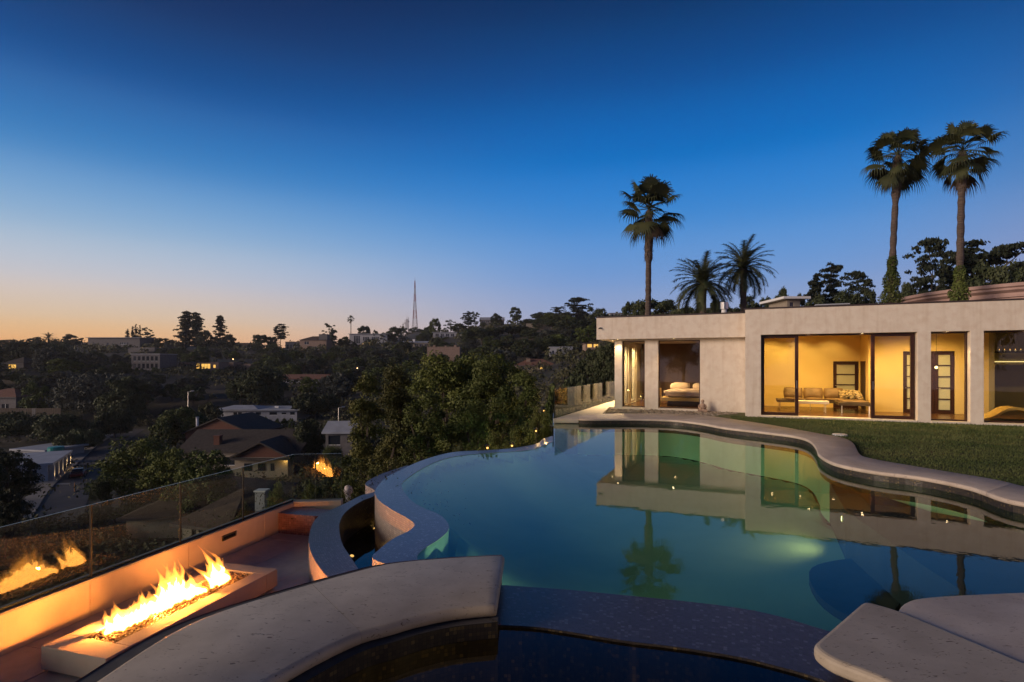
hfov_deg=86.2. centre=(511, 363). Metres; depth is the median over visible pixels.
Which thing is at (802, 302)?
broadleaf tree
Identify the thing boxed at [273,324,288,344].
pine tree
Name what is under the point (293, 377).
hill house
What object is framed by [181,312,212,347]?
cedar tree
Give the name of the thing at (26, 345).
broadleaf tree
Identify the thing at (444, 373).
broadleaf tree
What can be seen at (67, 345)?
broadleaf tree
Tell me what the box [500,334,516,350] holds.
broadleaf tree
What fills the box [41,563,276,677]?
fire pit
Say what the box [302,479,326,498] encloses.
shrub
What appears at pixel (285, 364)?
broadleaf tree
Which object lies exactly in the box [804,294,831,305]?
broadleaf tree
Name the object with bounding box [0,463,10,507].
broadleaf tree
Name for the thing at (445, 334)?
ridge house
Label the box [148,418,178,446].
shrub
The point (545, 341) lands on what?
broadleaf tree
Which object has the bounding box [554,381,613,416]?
glass railing
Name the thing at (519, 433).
shrub
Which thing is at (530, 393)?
broadleaf tree
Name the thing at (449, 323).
airy tree
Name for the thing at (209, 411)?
shrub
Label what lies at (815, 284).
cedar tree
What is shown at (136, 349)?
hill house
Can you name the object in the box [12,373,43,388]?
broadleaf tree
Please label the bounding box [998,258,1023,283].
broadleaf tree
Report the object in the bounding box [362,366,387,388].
broadleaf tree
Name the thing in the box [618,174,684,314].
fan palm
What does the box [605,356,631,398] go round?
broadleaf tree
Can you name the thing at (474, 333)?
broadleaf tree
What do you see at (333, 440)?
window
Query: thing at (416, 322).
radio mast
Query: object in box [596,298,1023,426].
modern house
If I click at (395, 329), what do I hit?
broadleaf tree
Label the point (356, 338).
window
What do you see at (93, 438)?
broadleaf tree
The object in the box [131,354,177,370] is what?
terrace house
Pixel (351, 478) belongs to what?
shrub
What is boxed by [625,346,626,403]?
side window
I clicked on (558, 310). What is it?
pine tree
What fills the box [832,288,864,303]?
broadleaf tree
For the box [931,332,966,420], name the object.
window
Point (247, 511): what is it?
shrub
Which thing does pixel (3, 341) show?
broadleaf tree
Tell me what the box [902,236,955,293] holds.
pine tree
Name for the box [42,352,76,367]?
broadleaf tree
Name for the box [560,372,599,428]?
shrub
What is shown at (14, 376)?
broadleaf tree
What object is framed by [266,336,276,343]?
broadleaf tree
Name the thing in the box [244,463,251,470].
window
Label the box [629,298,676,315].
broadleaf tree
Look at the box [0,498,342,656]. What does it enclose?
parapet wall
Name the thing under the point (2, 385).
broadleaf tree
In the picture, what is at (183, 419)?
broadleaf tree
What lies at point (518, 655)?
spa water
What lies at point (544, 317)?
broadleaf tree
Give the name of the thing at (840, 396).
corner sofa
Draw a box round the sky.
[0,0,1023,347]
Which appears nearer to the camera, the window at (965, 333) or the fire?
the fire
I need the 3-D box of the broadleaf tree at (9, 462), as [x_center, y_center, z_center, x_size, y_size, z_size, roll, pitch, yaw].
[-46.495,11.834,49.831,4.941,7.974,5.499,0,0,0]
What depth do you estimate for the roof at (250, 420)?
110.41 m
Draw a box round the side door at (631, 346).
[631,346,634,401]
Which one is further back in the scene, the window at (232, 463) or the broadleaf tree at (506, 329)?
the broadleaf tree at (506, 329)
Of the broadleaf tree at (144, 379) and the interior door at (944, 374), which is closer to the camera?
the interior door at (944, 374)
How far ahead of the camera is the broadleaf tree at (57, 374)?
169.01 m
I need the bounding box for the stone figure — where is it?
[698,399,706,412]
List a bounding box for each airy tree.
[141,327,154,337]
[322,323,336,333]
[443,320,455,331]
[471,311,480,326]
[584,307,594,321]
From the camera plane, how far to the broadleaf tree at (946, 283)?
94.27 m
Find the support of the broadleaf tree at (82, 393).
on the terrain at (160, 405)
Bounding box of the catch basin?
[309,465,407,581]
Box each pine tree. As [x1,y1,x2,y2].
[0,489,31,566]
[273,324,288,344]
[460,311,476,328]
[550,306,566,314]
[564,297,593,318]
[819,261,848,303]
[837,270,875,303]
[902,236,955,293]
[978,241,1023,284]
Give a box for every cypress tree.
[131,326,134,336]
[134,324,137,336]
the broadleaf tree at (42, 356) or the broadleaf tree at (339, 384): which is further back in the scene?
the broadleaf tree at (42, 356)
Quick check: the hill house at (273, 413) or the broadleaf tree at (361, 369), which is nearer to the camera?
the hill house at (273, 413)
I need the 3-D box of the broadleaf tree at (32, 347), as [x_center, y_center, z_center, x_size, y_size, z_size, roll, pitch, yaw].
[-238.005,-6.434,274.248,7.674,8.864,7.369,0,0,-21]
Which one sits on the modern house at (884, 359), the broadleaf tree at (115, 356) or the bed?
the bed
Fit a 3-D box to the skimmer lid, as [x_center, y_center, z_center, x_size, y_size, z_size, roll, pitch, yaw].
[7.982,1.742,13.310,0.340,0.055,0.340,0,0,0]
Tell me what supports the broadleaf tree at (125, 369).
on the terrain at (160, 405)
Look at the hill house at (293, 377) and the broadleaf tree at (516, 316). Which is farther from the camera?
the broadleaf tree at (516, 316)
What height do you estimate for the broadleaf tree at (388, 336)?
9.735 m
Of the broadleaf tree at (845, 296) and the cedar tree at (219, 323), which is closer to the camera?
the broadleaf tree at (845, 296)
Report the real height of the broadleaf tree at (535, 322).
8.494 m
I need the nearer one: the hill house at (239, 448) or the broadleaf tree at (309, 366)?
the hill house at (239, 448)
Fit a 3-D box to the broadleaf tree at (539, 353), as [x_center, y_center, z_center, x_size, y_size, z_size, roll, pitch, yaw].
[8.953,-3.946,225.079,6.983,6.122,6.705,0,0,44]
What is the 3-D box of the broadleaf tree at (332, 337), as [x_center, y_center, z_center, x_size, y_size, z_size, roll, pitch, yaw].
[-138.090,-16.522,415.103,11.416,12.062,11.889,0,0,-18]
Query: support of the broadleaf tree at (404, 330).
on the terrain at (160, 405)
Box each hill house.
[0,388,46,407]
[2,357,32,369]
[4,450,72,481]
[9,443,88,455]
[128,347,156,352]
[179,429,325,477]
[180,362,228,370]
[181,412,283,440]
[219,405,310,424]
[229,362,241,370]
[236,364,257,370]
[283,374,329,382]
[403,339,430,347]
[427,345,461,365]
[514,358,552,372]
[548,347,572,356]
[581,343,599,350]
[759,296,810,306]
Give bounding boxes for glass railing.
[0,453,333,610]
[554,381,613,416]
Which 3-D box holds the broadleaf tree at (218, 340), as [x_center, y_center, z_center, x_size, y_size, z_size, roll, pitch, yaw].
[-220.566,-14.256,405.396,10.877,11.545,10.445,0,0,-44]
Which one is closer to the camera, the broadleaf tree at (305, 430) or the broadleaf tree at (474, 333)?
the broadleaf tree at (305, 430)
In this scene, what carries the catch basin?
attached to the swimming pool
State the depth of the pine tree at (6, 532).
33.91 m
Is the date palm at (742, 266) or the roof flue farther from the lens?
the date palm at (742, 266)
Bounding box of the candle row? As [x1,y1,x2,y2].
[995,349,1023,352]
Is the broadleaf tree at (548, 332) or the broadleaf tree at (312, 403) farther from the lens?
the broadleaf tree at (548, 332)
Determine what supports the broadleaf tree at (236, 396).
on the terrain at (160, 405)
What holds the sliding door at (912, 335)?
in the modern house at (884, 359)
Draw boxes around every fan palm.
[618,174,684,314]
[859,127,932,302]
[919,120,1006,300]
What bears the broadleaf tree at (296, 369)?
on the terrain at (160, 405)
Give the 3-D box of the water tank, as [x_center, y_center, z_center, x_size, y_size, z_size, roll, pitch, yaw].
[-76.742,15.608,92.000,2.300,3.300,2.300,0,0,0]
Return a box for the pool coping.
[579,413,1023,662]
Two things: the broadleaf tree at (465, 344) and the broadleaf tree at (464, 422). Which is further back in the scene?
the broadleaf tree at (465, 344)
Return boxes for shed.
[321,421,357,466]
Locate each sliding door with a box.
[761,335,797,415]
[870,332,914,419]
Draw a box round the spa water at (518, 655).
[339,628,818,681]
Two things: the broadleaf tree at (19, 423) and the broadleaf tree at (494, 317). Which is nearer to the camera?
the broadleaf tree at (19, 423)
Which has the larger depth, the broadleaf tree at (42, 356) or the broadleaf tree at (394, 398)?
the broadleaf tree at (42, 356)
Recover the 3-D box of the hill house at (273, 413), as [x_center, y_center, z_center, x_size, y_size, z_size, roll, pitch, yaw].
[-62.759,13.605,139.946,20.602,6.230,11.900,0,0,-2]
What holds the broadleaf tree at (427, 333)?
on the terrain at (160, 405)
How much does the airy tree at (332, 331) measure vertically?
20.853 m
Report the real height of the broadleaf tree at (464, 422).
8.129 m
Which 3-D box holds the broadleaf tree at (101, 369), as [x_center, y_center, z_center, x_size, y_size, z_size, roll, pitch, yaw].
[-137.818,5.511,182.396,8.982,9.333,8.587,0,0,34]
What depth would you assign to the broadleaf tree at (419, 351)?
274.84 m
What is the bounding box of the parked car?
[69,467,87,477]
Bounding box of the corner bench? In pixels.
[278,507,328,535]
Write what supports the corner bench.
on the fire terrace
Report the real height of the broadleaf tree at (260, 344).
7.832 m
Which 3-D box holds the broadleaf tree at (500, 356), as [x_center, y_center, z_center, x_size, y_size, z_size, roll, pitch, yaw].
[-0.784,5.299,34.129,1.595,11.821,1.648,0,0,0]
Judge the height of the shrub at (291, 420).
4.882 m
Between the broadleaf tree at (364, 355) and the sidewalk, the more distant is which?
the broadleaf tree at (364, 355)
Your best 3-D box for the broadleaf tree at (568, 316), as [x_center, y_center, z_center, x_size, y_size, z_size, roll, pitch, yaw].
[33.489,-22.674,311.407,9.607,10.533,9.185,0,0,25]
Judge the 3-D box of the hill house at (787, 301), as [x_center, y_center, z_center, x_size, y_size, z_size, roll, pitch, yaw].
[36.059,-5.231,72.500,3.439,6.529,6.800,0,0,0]
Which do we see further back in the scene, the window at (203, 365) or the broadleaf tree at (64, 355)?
the window at (203, 365)
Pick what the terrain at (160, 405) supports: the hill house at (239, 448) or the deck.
the hill house at (239, 448)
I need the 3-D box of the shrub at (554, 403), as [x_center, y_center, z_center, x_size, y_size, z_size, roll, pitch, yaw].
[3.860,5.283,48.008,2.584,7.437,2.423,0,0,24]
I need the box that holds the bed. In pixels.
[661,382,698,405]
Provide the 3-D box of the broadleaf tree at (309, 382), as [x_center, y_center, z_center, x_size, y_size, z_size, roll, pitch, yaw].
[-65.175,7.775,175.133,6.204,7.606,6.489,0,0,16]
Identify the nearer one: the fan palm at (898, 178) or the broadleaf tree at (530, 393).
the broadleaf tree at (530, 393)
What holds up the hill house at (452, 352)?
on the terrain at (160, 405)
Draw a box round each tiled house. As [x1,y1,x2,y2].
[116,475,297,538]
[170,486,300,537]
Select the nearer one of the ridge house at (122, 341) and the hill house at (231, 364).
the hill house at (231, 364)
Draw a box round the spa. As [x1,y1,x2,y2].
[76,555,1023,681]
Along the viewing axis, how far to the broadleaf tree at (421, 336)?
402.86 m
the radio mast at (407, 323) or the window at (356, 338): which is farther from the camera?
the radio mast at (407, 323)
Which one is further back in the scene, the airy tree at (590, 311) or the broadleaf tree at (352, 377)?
the airy tree at (590, 311)
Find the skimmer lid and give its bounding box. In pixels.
[832,433,847,435]
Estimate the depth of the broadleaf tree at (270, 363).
239.72 m
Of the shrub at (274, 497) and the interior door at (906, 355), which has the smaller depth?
the shrub at (274, 497)
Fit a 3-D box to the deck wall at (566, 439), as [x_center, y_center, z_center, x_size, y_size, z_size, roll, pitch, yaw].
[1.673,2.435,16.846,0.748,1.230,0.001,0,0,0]
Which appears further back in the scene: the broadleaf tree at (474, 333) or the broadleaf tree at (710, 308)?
the broadleaf tree at (474, 333)
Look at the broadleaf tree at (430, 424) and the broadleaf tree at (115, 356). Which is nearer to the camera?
the broadleaf tree at (430, 424)
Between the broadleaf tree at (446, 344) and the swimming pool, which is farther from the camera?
the broadleaf tree at (446, 344)
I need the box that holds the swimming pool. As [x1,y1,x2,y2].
[372,421,1023,681]
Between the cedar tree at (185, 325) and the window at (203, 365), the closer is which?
the window at (203, 365)
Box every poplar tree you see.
[347,372,386,486]
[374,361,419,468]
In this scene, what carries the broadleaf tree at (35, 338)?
on the terrain at (160, 405)
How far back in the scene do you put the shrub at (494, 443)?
13.76 m
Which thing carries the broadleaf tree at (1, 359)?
on the terrain at (160, 405)
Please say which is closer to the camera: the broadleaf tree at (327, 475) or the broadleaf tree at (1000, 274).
the broadleaf tree at (327, 475)
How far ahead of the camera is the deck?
18.87 m
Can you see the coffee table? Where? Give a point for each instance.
(813, 402)
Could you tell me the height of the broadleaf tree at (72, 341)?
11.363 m
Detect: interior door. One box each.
[833,362,857,407]
[903,352,909,411]
[934,351,953,413]
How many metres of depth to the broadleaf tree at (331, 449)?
61.63 m
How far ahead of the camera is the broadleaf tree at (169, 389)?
170.13 m
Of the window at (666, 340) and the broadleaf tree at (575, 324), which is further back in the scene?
the broadleaf tree at (575, 324)
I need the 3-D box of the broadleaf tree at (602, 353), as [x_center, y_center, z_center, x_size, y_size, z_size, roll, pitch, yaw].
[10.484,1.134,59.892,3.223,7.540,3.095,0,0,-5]
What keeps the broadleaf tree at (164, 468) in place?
on the terrain at (160, 405)
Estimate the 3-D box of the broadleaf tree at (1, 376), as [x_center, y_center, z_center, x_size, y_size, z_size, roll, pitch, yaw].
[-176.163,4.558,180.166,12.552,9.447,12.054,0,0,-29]
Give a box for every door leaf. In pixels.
[860,361,865,409]
[931,351,933,412]
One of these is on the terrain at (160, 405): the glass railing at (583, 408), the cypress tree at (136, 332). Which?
the cypress tree at (136, 332)
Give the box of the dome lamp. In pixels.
[344,485,352,502]
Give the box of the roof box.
[814,303,849,305]
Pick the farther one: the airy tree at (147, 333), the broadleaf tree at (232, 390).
the airy tree at (147, 333)
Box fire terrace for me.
[0,533,335,681]
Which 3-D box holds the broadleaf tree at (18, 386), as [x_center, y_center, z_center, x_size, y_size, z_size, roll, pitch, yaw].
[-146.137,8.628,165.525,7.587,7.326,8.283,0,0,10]
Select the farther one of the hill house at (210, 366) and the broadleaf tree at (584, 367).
the hill house at (210, 366)
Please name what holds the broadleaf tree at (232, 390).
on the terrain at (160, 405)
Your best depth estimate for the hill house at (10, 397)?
156.47 m
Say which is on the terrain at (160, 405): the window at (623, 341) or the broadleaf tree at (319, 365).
the broadleaf tree at (319, 365)
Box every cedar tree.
[167,310,197,347]
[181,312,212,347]
[212,315,228,348]
[803,273,828,304]
[947,239,990,288]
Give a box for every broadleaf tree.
[0,339,16,345]
[0,351,5,365]
[0,368,4,381]
[0,381,5,389]
[0,411,46,441]
[0,448,44,521]
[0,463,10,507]
[2,341,30,353]
[3,373,26,380]
[4,348,29,361]
[6,347,28,356]
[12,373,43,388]
[12,380,44,390]
[17,380,50,407]
[27,337,43,342]
[28,342,46,353]
[30,412,96,441]
[31,351,63,371]
[36,371,81,388]
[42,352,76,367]
[43,370,123,415]
[45,358,84,378]
[51,428,106,448]
[58,342,72,349]
[61,334,83,346]
[78,367,104,374]
[83,366,111,374]
[83,435,177,518]
[88,477,113,528]
[90,408,137,438]
[93,374,155,420]
[107,353,127,363]
[109,361,135,374]
[133,447,204,501]
[138,376,160,393]
[152,349,167,353]
[154,338,173,344]
[154,405,209,442]
[158,344,176,353]
[159,383,185,400]
[170,447,237,514]
[173,377,210,392]
[177,384,205,404]
[180,351,199,361]
[195,330,213,346]
[199,356,210,361]
[208,337,221,347]
[211,349,222,356]
[221,334,236,350]
[224,385,242,403]
[225,381,246,404]
[228,350,240,360]
[233,365,289,404]
[252,334,266,342]
[252,345,260,352]
[255,341,264,348]
[263,356,280,367]
[264,358,283,370]
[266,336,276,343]
[280,362,293,371]
[282,364,302,373]
[287,350,305,360]
[290,392,341,418]
[292,358,317,373]
[293,418,325,461]
[298,377,318,392]
[301,355,325,369]
[317,444,343,494]
[318,372,353,397]
[319,456,348,498]
[328,454,363,495]
[330,334,337,343]
[333,367,359,399]
[335,358,363,374]
[337,336,351,347]
[345,357,365,366]
[349,366,365,378]
[357,326,370,333]
[359,345,374,353]
[359,352,368,359]
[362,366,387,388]
[366,428,410,474]
[380,332,390,340]
[386,326,402,342]
[389,350,492,460]
[393,341,412,353]
[396,368,413,379]
[399,392,449,466]
[400,326,406,335]
[413,348,426,360]
[414,375,449,396]
[415,333,428,340]
[422,330,432,338]
[428,318,440,333]
[432,338,443,346]
[437,341,454,346]
[438,350,532,450]
[439,396,507,452]
[450,323,467,331]
[459,342,471,350]
[460,327,503,344]
[461,335,476,343]
[467,340,479,347]
[487,348,517,364]
[490,313,501,323]
[490,354,505,432]
[494,371,544,445]
[495,326,534,336]
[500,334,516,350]
[509,307,521,323]
[511,338,534,360]
[517,319,533,324]
[520,328,539,339]
[526,347,542,358]
[530,312,554,318]
[530,318,545,330]
[535,335,558,352]
[538,329,558,338]
[540,313,550,319]
[544,317,555,329]
[546,313,563,325]
[551,334,566,346]
[553,319,592,333]
[554,312,567,323]
[562,336,577,346]
[563,314,576,324]
[573,348,608,393]
[574,311,589,320]
[574,325,596,342]
[589,308,609,322]
[593,342,614,400]
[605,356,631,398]
[621,301,636,315]
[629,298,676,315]
[671,306,694,313]
[706,301,732,312]
[733,294,757,311]
[756,296,770,307]
[773,286,788,298]
[797,292,805,305]
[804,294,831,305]
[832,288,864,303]
[860,288,875,303]
[894,290,909,299]
[900,281,917,295]
[936,269,954,287]
[965,259,1012,286]
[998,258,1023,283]
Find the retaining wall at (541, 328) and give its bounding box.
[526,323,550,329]
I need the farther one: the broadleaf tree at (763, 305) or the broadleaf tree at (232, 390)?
the broadleaf tree at (232, 390)
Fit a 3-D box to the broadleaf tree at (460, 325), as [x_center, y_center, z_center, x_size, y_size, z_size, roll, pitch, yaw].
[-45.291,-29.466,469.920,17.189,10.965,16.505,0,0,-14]
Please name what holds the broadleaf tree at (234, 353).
on the terrain at (160, 405)
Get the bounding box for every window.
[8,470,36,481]
[201,364,209,368]
[224,457,234,465]
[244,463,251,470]
[258,463,265,470]
[329,436,339,444]
[354,336,359,343]
[623,341,644,406]
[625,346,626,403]
[659,340,699,408]
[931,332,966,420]
[984,330,1023,422]
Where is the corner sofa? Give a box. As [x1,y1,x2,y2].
[776,387,869,413]
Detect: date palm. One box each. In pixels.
[42,332,57,342]
[669,250,741,313]
[713,234,778,311]
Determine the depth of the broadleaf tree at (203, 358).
261.80 m
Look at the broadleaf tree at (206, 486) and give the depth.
47.08 m
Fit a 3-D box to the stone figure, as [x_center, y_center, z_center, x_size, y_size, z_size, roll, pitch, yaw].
[6.883,1.535,19.747,0.340,0.470,0.301,0,0,23]
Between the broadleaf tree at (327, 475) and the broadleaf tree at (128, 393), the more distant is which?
the broadleaf tree at (128, 393)
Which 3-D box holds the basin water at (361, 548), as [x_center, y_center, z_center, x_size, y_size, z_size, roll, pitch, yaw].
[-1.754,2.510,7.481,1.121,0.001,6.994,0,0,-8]
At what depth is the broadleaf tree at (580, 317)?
330.89 m
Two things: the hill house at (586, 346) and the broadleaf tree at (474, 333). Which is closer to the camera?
the hill house at (586, 346)
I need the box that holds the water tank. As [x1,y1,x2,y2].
[47,446,64,451]
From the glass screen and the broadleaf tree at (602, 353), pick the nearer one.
the glass screen
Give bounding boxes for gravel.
[606,408,738,415]
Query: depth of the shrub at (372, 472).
10.58 m
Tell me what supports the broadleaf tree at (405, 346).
on the terrain at (160, 405)
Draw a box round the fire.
[104,563,229,634]
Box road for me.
[35,429,143,516]
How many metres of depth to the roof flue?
21.13 m
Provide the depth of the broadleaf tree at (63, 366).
188.14 m
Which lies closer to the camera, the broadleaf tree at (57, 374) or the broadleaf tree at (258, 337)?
the broadleaf tree at (57, 374)
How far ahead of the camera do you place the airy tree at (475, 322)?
469.60 m
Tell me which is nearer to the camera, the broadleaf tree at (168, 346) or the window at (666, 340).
the window at (666, 340)
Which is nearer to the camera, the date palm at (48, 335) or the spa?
the spa
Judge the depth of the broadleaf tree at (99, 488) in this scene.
47.73 m
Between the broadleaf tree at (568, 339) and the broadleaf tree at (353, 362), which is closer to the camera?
the broadleaf tree at (353, 362)
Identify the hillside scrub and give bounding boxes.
[0,306,737,605]
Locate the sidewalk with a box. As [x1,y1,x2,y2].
[23,433,113,517]
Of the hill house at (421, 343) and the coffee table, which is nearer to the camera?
the coffee table
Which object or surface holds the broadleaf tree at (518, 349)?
on the terrain at (160, 405)
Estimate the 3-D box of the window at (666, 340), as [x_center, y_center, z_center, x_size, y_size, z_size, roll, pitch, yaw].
[6.281,0.410,20.530,1.492,2.552,0.100,0,0,23]
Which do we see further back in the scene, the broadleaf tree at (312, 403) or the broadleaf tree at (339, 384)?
the broadleaf tree at (339, 384)
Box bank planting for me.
[0,418,535,605]
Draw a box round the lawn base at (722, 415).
[715,412,1023,485]
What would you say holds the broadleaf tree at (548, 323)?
on the terrain at (160, 405)
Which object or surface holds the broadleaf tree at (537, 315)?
on the terrain at (160, 405)
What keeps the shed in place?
on the terrain at (160, 405)
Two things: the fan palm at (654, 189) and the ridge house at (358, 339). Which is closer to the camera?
the fan palm at (654, 189)
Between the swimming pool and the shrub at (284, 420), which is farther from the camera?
the shrub at (284, 420)
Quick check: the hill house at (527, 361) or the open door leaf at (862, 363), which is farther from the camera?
the hill house at (527, 361)
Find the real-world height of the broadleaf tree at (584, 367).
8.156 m
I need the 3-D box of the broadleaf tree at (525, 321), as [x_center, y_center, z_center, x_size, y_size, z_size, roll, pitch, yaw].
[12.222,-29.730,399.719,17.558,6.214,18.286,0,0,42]
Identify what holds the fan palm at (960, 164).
on the terrain at (160, 405)
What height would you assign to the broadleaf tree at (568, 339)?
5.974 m
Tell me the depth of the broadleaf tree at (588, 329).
229.60 m
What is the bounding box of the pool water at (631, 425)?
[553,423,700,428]
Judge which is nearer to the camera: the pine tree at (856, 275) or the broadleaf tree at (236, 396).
the pine tree at (856, 275)
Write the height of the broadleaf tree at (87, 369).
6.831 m
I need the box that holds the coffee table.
[798,400,828,412]
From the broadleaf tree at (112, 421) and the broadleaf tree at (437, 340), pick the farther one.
the broadleaf tree at (437, 340)
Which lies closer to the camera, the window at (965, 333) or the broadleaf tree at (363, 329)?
the window at (965, 333)
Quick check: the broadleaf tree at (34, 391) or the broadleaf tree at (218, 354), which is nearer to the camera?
the broadleaf tree at (34, 391)
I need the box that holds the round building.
[901,282,1023,302]
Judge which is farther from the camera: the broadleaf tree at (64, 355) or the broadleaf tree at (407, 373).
the broadleaf tree at (64, 355)
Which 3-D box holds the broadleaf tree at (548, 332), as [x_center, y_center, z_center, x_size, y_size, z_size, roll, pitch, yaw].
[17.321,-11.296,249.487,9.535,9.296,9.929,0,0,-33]
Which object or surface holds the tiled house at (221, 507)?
on the terrain at (160, 405)
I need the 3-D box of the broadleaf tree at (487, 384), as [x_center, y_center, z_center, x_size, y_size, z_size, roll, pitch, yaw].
[-0.965,4.686,24.203,4.475,10.530,4.376,0,0,16]
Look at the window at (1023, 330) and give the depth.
15.57 m
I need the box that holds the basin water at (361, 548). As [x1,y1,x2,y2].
[343,522,378,568]
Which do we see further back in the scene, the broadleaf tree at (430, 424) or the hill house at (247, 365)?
the hill house at (247, 365)
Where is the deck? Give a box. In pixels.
[553,398,631,422]
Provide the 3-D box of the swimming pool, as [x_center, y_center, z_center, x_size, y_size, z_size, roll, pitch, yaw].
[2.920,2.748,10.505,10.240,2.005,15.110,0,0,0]
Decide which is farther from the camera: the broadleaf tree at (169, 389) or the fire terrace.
the broadleaf tree at (169, 389)
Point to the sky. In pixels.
(257, 165)
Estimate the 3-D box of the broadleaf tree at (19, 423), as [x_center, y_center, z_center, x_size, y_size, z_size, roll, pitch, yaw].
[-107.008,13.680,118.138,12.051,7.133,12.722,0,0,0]
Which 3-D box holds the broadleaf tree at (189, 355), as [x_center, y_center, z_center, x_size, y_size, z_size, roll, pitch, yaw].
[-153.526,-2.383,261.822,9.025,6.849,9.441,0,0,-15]
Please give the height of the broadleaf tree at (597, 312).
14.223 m
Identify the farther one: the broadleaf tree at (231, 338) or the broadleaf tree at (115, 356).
the broadleaf tree at (231, 338)
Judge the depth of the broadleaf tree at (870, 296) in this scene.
99.54 m
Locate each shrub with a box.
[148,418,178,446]
[197,401,223,422]
[231,501,252,520]
[262,481,290,509]
[281,418,288,426]
[288,418,294,427]
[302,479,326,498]
[338,472,360,502]
[363,464,378,493]
[452,443,463,451]
[477,430,506,450]
[503,421,537,448]
[525,406,553,446]
[543,382,567,450]
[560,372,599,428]
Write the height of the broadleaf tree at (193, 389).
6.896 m
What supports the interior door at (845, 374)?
in the modern house at (884, 359)
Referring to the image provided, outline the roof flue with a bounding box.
[720,302,727,312]
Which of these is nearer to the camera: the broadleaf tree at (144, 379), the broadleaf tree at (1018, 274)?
the broadleaf tree at (1018, 274)
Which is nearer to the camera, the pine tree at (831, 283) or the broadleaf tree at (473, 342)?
the pine tree at (831, 283)
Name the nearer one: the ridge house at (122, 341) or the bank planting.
the bank planting
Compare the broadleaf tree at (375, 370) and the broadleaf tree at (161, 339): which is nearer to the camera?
the broadleaf tree at (375, 370)
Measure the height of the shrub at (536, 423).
2.415 m
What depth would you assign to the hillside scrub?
60.53 m
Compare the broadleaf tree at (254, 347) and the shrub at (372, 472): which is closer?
the shrub at (372, 472)
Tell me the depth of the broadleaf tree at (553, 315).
328.30 m
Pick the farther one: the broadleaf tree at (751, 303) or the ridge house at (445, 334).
the ridge house at (445, 334)
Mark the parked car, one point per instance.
(75, 472)
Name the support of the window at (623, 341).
in the modern house at (884, 359)
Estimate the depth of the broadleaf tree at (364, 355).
279.49 m
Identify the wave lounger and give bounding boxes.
[984,406,1023,420]
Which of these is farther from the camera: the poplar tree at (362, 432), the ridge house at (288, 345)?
the ridge house at (288, 345)
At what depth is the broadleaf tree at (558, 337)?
233.43 m
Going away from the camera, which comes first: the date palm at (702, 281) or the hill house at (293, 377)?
the date palm at (702, 281)
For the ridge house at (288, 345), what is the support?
on the terrain at (160, 405)
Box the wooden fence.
[0,408,60,417]
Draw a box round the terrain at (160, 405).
[0,323,830,591]
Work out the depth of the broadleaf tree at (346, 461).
13.41 m
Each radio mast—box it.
[400,317,408,328]
[412,281,417,326]
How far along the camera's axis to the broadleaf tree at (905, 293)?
91.28 m
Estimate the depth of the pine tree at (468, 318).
458.94 m
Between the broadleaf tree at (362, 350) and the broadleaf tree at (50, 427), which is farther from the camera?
the broadleaf tree at (362, 350)
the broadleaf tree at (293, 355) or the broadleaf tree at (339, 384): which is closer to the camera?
the broadleaf tree at (339, 384)
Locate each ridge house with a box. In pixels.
[85,337,156,347]
[285,342,299,348]
[300,334,332,349]
[349,334,390,345]
[432,332,460,338]
[480,317,504,327]
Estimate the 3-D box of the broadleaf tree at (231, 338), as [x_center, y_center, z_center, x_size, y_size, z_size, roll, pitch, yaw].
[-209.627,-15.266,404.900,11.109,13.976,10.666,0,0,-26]
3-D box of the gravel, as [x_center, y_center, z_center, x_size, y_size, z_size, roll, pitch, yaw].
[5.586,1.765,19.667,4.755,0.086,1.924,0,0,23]
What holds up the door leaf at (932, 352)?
in the modern house at (884, 359)
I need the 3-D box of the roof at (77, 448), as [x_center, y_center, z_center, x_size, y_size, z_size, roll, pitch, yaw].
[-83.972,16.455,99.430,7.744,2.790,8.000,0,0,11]
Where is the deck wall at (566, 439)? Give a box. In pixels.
[554,425,577,454]
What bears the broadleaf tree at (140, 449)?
on the terrain at (160, 405)
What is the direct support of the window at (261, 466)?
in the hill house at (239, 448)
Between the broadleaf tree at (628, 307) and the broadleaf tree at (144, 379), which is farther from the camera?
the broadleaf tree at (144, 379)
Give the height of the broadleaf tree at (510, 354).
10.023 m
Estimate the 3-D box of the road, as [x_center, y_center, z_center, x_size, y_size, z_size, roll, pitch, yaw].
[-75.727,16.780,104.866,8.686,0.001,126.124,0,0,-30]
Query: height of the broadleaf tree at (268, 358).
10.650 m
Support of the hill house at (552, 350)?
on the terrain at (160, 405)
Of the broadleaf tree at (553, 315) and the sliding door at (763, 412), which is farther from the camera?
the broadleaf tree at (553, 315)
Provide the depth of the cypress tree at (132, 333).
439.62 m
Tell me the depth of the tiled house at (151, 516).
46.66 m
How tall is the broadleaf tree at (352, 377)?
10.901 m
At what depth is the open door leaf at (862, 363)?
20.11 m
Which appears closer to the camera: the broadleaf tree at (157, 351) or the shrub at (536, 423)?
the shrub at (536, 423)
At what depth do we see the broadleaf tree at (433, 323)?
478.47 m
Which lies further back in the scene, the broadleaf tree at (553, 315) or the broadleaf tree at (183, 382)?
the broadleaf tree at (553, 315)
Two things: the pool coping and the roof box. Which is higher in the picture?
the roof box
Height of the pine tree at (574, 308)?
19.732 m
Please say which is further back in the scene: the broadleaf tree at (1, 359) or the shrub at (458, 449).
the broadleaf tree at (1, 359)
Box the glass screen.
[552,413,553,444]

